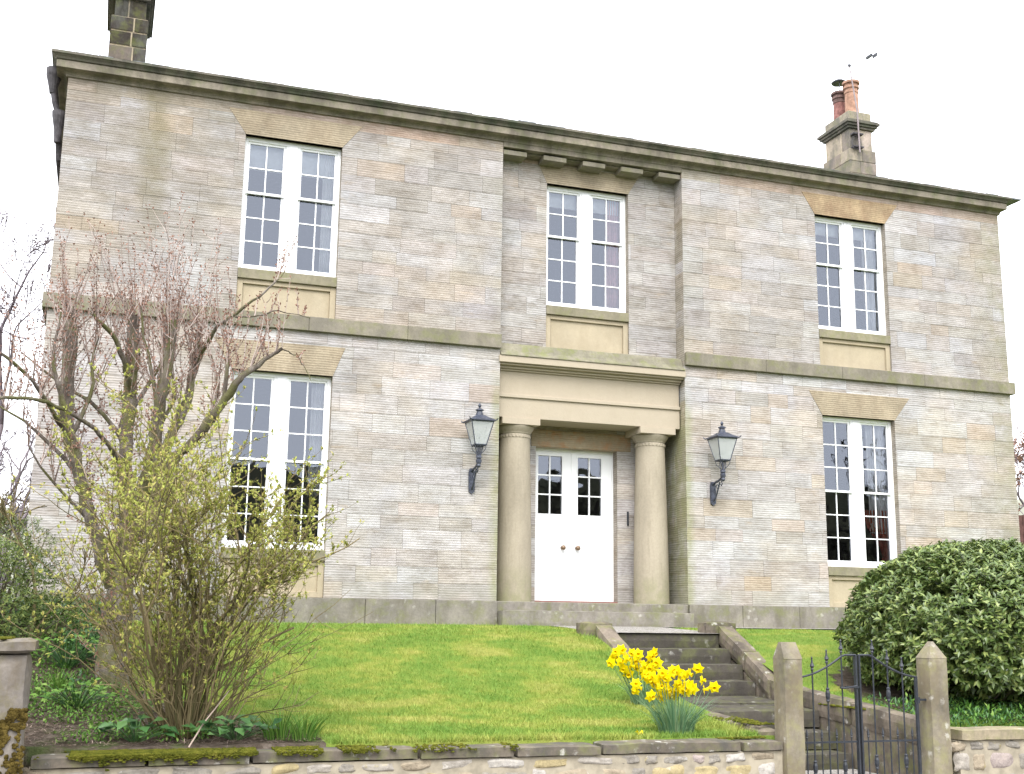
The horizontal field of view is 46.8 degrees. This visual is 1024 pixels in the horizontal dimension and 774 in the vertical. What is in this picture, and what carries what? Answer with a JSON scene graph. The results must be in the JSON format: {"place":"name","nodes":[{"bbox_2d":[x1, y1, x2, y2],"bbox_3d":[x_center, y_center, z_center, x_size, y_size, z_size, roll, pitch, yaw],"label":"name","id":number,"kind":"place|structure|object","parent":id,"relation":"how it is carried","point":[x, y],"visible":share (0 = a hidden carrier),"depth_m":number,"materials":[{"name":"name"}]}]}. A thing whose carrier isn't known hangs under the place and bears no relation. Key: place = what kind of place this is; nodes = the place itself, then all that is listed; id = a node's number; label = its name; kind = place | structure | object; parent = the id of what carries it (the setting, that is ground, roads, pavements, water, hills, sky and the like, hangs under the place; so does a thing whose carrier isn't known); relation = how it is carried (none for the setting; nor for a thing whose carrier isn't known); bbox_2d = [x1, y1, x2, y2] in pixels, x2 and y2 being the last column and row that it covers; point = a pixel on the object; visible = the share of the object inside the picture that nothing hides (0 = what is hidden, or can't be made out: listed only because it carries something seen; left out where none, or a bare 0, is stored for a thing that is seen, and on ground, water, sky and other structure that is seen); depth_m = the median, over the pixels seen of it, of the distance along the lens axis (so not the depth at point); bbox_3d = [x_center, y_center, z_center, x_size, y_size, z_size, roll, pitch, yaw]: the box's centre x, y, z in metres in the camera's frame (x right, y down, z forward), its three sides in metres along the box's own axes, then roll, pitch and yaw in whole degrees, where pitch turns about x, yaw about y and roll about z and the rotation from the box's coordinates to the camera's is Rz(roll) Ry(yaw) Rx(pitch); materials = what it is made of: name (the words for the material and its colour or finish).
{"place":"outdoors","nodes":[
{"label":"outdoors","id":0,"kind":"place"},
{"bbox_2d":[0,618,1023,769],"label":"flower bed","id":1,"kind":"object","parent":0,"point":[57,748],"visible":0.16,"depth_m":10.56,"materials":[{"name":"soil"}]},
{"bbox_2d":[0,447,31,599],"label":"bare tree","id":2,"kind":"object","parent":1,"relation":"on","point":[18,514],"visible":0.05,"depth_m":50.49,"materials":[{"name":"brown plant"}]},
{"bbox_2d":[0,401,35,530],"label":"bare tree","id":3,"kind":"object","parent":1,"relation":"on","point":[15,478],"visible":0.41,"depth_m":28.59,"materials":[{"name":"brown plant"}]},
{"bbox_2d":[0,425,35,594],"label":"bare tree","id":4,"kind":"object","parent":1,"relation":"on","point":[15,464],"visible":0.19,"depth_m":39.07,"materials":[{"name":"brown plant"}]},
{"bbox_2d":[0,205,53,534],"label":"bare tree","id":5,"kind":"object","parent":1,"relation":"on","point":[34,250],"visible":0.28,"depth_m":21.43,"materials":[{"name":"plant"}]},
{"bbox_2d":[0,508,83,657],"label":"evergreen shrub","id":6,"kind":"object","parent":1,"relation":"on","point":[24,577],"visible":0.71,"depth_m":13.02,"materials":[{"name":"green plant"}]},
{"bbox_2d":[0,478,105,636],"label":"bare tree","id":7,"kind":"object","parent":1,"relation":"on","point":[3,509],"visible":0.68,"depth_m":13.12,"materials":[{"name":"plant"}]},
{"bbox_2d":[32,664,79,689],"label":"grass tuft","id":8,"kind":"object","parent":1,"relation":"on","point":[60,683],"visible":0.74,"depth_m":11.70,"materials":[{"name":"green plant"}]},
{"bbox_2d":[0,598,129,696],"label":"ground cover","id":9,"kind":"object","parent":1,"relation":"on","point":[92,634],"visible":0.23,"depth_m":12.98,"materials":[{"name":"green plant"}]},
{"bbox_2d":[30,632,99,667],"bbox_3d":[-4.652,2.754,12.380,0.779,0.371,0.730,5,-12,-19],"label":"leafy plant","id":10,"kind":"object","parent":1,"relation":"on","point":[55,656],"visible":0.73,"depth_m":12.32,"materials":[{"name":"green plant"}]},
{"bbox_2d":[30,678,115,709],"bbox_3d":[-4.122,2.887,11.124,0.772,0.287,0.806,5,-12,-19],"label":"leafy plant","id":11,"kind":"object","parent":1,"relation":"on","point":[73,692],"visible":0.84,"depth_m":11.05,"materials":[{"name":"green plant"}]},
{"bbox_2d":[0,609,213,744],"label":"ground cover","id":12,"kind":"object","parent":1,"relation":"on","point":[90,724],"visible":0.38,"depth_m":11.07,"materials":[{"name":"green plant"}]},
{"bbox_2d":[94,715,179,742],"bbox_3d":[-3.211,2.907,10.056,0.622,0.224,0.621,-7,-14,34],"label":"leafy plant","id":13,"kind":"object","parent":1,"relation":"on","point":[104,726],"visible":0.98,"depth_m":10.01,"materials":[{"name":"green plant"}]},
{"bbox_2d":[0,191,310,690],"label":"pollarded tree","id":14,"kind":"object","parent":1,"relation":"on","point":[68,335],"visible":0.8,"depth_m":12.34,"materials":[{"name":"brown plant"}]},
{"bbox_2d":[24,693,324,746],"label":"leaf litter","id":15,"kind":"object","parent":1,"relation":"on","point":[255,738],"visible":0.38,"depth_m":10.28,"materials":[{"name":"plant"}]},
{"bbox_2d":[0,347,371,738],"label":"leafing shrub","id":16,"kind":"object","parent":1,"relation":"on","point":[169,490],"visible":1,"depth_m":10.30,"materials":[{"name":"green plant"}]},
{"bbox_2d":[188,691,228,747],"bbox_3d":[-2.601,2.837,10.118,0.039,0.450,0.459,-5,-13,28],"label":"fallen stick","id":17,"kind":"object","parent":1,"relation":"on","point":[205,720],"visible":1,"depth_m":10.09,"materials":[{"name":"brown wood"}]},
{"bbox_2d":[182,714,281,740],"bbox_3d":[-2.394,2.957,10.289,0.726,0.232,0.825,-7,-14,35],"label":"leafy plant","id":18,"kind":"object","parent":1,"relation":"on","point":[246,725],"visible":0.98,"depth_m":10.23,"materials":[{"name":"green plant"}]},
{"bbox_2d":[232,699,325,739],"bbox_3d":[-1.983,2.939,10.483,0.986,0.350,0.828,5,-12,-19],"label":"grass tuft","id":19,"kind":"object","parent":1,"relation":"on","point":[282,731],"visible":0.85,"depth_m":10.41,"materials":[{"name":"green plant"}]},
{"bbox_2d":[279,708,333,740],"bbox_3d":[-1.813,2.974,10.460,0.642,0.290,0.802,5,-12,-19],"label":"grass tuft","id":20,"kind":"object","parent":1,"relation":"on","point":[312,731],"visible":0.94,"depth_m":10.40,"materials":[{"name":"green plant"}]},
{"bbox_2d":[832,536,1023,709],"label":"rounded bush","id":21,"kind":"object","parent":1,"relation":"on","point":[960,604],"visible":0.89,"depth_m":13.88,"materials":[{"name":"green plant"}]},
{"bbox_2d":[0,0,1023,506],"label":"sky","id":22,"kind":"structure","parent":0,"point":[944,85],"materials":[{"name":"white"}]},
{"bbox_2d":[2,499,1023,597],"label":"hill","id":23,"kind":"structure","parent":0,"point":[1022,509],"depth_m":142.62,"materials":[{"name":"green plant"}]},
{"bbox_2d":[128,620,1020,746],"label":"lawn","id":24,"kind":"structure","parent":0,"point":[813,654],"depth_m":13.61,"materials":[{"name":"green plant"}]},
{"bbox_2d":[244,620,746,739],"bbox_3d":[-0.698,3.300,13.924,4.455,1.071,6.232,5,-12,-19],"label":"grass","id":25,"kind":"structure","parent":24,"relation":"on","point":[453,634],"depth_m":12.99,"materials":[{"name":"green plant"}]},
{"bbox_2d":[16,0,1020,629],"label":"stone house","id":26,"kind":"structure","parent":24,"relation":"on","point":[608,332],"depth_m":19.12,"materials":[{"name":"stone"}]},
{"bbox_2d":[221,370,330,549],"bbox_3d":[-3.427,1.075,17.214,1.464,2.559,0.235,5,-12,-19],"label":"window","id":27,"kind":"structure","parent":26,"relation":"in","point":[279,405],"depth_m":17.28,"materials":[{"name":"white paint"}]},
{"bbox_2d":[238,137,340,276],"bbox_3d":[-3.378,-2.687,17.959,1.464,2.083,0.235,5,-12,-19],"label":"window","id":28,"kind":"structure","parent":26,"relation":"in","point":[293,161],"depth_m":18.01,"materials":[{"name":"white paint"}]},
{"bbox_2d":[461,403,497,493],"bbox_3d":[-0.515,0.912,17.739,0.452,1.340,0.585,5,-12,-19],"label":"wall lantern","id":29,"kind":"object","parent":26,"relation":"attached to","point":[479,418],"depth_m":17.72,"materials":[{"name":"black metal"}]},
{"bbox_2d":[535,451,570,600],"bbox_3d":[0.671,2.244,19.193,0.682,2.413,0.142,5,-12,-19],"label":"door","id":30,"kind":"structure","parent":26,"relation":"in","point":[552,531],"depth_m":19.16,"materials":[{"name":"white paint"}]},
{"bbox_2d":[546,186,625,312],"bbox_3d":[1.195,-2.264,19.793,1.464,2.083,0.236,5,-12,-19],"label":"window","id":31,"kind":"structure","parent":26,"relation":"in","point":[585,203],"depth_m":19.85,"materials":[{"name":"white paint"}]},
{"bbox_2d":[571,453,611,601],"bbox_3d":[1.310,2.295,19.408,0.718,2.413,0.142,5,-12,-19],"label":"door","id":32,"kind":"structure","parent":26,"relation":"in","point":[591,563],"depth_m":19.38,"materials":[{"name":"white paint"}]},
{"bbox_2d":[703,421,740,505],"bbox_3d":[3.361,1.220,19.041,0.452,1.340,0.585,5,-12,-19],"label":"wall lantern","id":33,"kind":"object","parent":26,"relation":"attached to","point":[722,435],"depth_m":19.03,"materials":[{"name":"black metal"}]},
{"bbox_2d":[815,217,885,334],"bbox_3d":[5.956,-1.944,21.094,1.464,2.083,0.235,5,-12,-19],"label":"window","id":34,"kind":"structure","parent":26,"relation":"in","point":[846,232],"depth_m":21.16,"materials":[{"name":"white paint"}]},
{"bbox_2d":[832,52,877,152],"bbox_3d":[7.509,-6.282,25.827,1.319,2.463,0.300,8,-13,-31],"label":"television aerial","id":35,"kind":"object","parent":26,"relation":"attached to","point":[859,146],"visible":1,"depth_m":25.74,"materials":[{"name":"metal"}]},
{"bbox_2d":[822,416,896,567],"bbox_3d":[5.907,1.818,20.349,1.464,2.559,0.235,5,-12,-19],"label":"window","id":36,"kind":"structure","parent":26,"relation":"in","point":[875,518],"depth_m":20.42,"materials":[{"name":"white paint"}]},
{"bbox_2d":[327,728,760,744],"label":"grass","id":37,"kind":"structure","parent":24,"relation":"on","point":[654,735],"depth_m":10.90,"materials":[{"name":"green plant"}]},
{"bbox_2d":[606,644,663,705],"bbox_3d":[1.460,3.199,13.167,0.864,0.662,0.848,0,-11,1],"label":"daffodil clump","id":38,"kind":"object","parent":24,"relation":"on","point":[652,663],"visible":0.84,"depth_m":13.01,"materials":[{"name":"yellow plant"}]},
{"bbox_2d":[577,631,751,731],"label":"grass","id":39,"kind":"structure","parent":24,"relation":"on","point":[710,720],"depth_m":12.55,"materials":[{"name":"green plant"}]},
{"bbox_2d":[624,663,720,734],"bbox_3d":[1.604,3.064,11.628,0.988,0.686,0.980,-1,-11,7],"label":"daffodil clump","id":40,"kind":"object","parent":24,"relation":"on","point":[669,718],"visible":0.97,"depth_m":11.62,"materials":[{"name":"yellow plant"}]},
{"bbox_2d":[576,621,917,773],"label":"garden steps","id":41,"kind":"structure","parent":24,"relation":"on","point":[730,659],"depth_m":14.43,"materials":[{"name":"stone"}]},
{"bbox_2d":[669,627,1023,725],"bbox_3d":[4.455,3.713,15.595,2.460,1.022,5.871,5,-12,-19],"label":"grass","id":42,"kind":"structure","parent":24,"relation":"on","point":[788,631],"depth_m":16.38,"materials":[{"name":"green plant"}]},
{"bbox_2d":[865,692,1023,725],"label":"ground cover","id":43,"kind":"object","parent":24,"relation":"on","point":[976,709],"visible":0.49,"depth_m":13.27,"materials":[{"name":"green plant"}]},
{"bbox_2d":[1013,426,1023,514],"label":"bare tree","id":44,"kind":"object","parent":24,"relation":"on","point":[1019,458],"visible":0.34,"depth_m":28.33,"materials":[{"name":"brown plant"}]},
{"bbox_2d":[1019,515,1023,543],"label":"boarded fence","id":45,"kind":"object","parent":24,"relation":"on","point":[1021,522],"visible":0.19,"depth_m":22.59,"materials":[{"name":"brown wood"}]},
{"bbox_2d":[557,626,876,773],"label":"path","id":46,"kind":"structure","parent":0,"point":[618,629],"depth_m":16.63,"materials":[{"name":"grey stone"}]},
{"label":"pavement","id":47,"kind":"structure","parent":0,"visible":0},
{"bbox_2d":[0,636,38,773],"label":"wall pier","id":48,"kind":"structure","parent":47,"relation":"on","point":[15,667],"depth_m":8.96,"materials":[{"name":"stone"}]},
{"bbox_2d":[22,736,782,773],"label":"garden wall","id":49,"kind":"structure","parent":47,"relation":"on","point":[743,755],"depth_m":10.32,"materials":[{"name":"stone"}]},
{"bbox_2d":[773,642,804,773],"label":"gate post","id":50,"kind":"object","parent":47,"relation":"on","point":[788,693],"visible":0.98,"depth_m":11.45,"materials":[{"name":"stone"}]},
{"bbox_2d":[802,639,861,773],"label":"garden gate","id":51,"kind":"structure","parent":50,"relation":"attached to","point":[857,741],"depth_m":11.68,"materials":[{"name":"black metal"}]},
{"bbox_2d":[915,641,952,773],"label":"gate post","id":52,"kind":"object","parent":47,"relation":"on","point":[934,715],"visible":0.98,"depth_m":12.01,"materials":[{"name":"stone"}]},
{"bbox_2d":[857,639,926,773],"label":"garden gate","id":53,"kind":"structure","parent":52,"relation":"attached to","point":[917,702],"depth_m":11.88,"materials":[{"name":"black metal"}]},
{"bbox_2d":[950,726,1023,773],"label":"garden wall","id":54,"kind":"structure","parent":47,"relation":"on","point":[987,749],"depth_m":12.14,"materials":[{"name":"stone"}]},
{"label":"ground","id":55,"kind":"structure","parent":0,"visible":0},
{"bbox_2d":[1016,457,1023,506],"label":"bare tree","id":56,"kind":"object","parent":55,"relation":"on","point":[1020,479],"visible":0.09,"depth_m":48.72,"materials":[{"name":"brown plant"}]}
]}

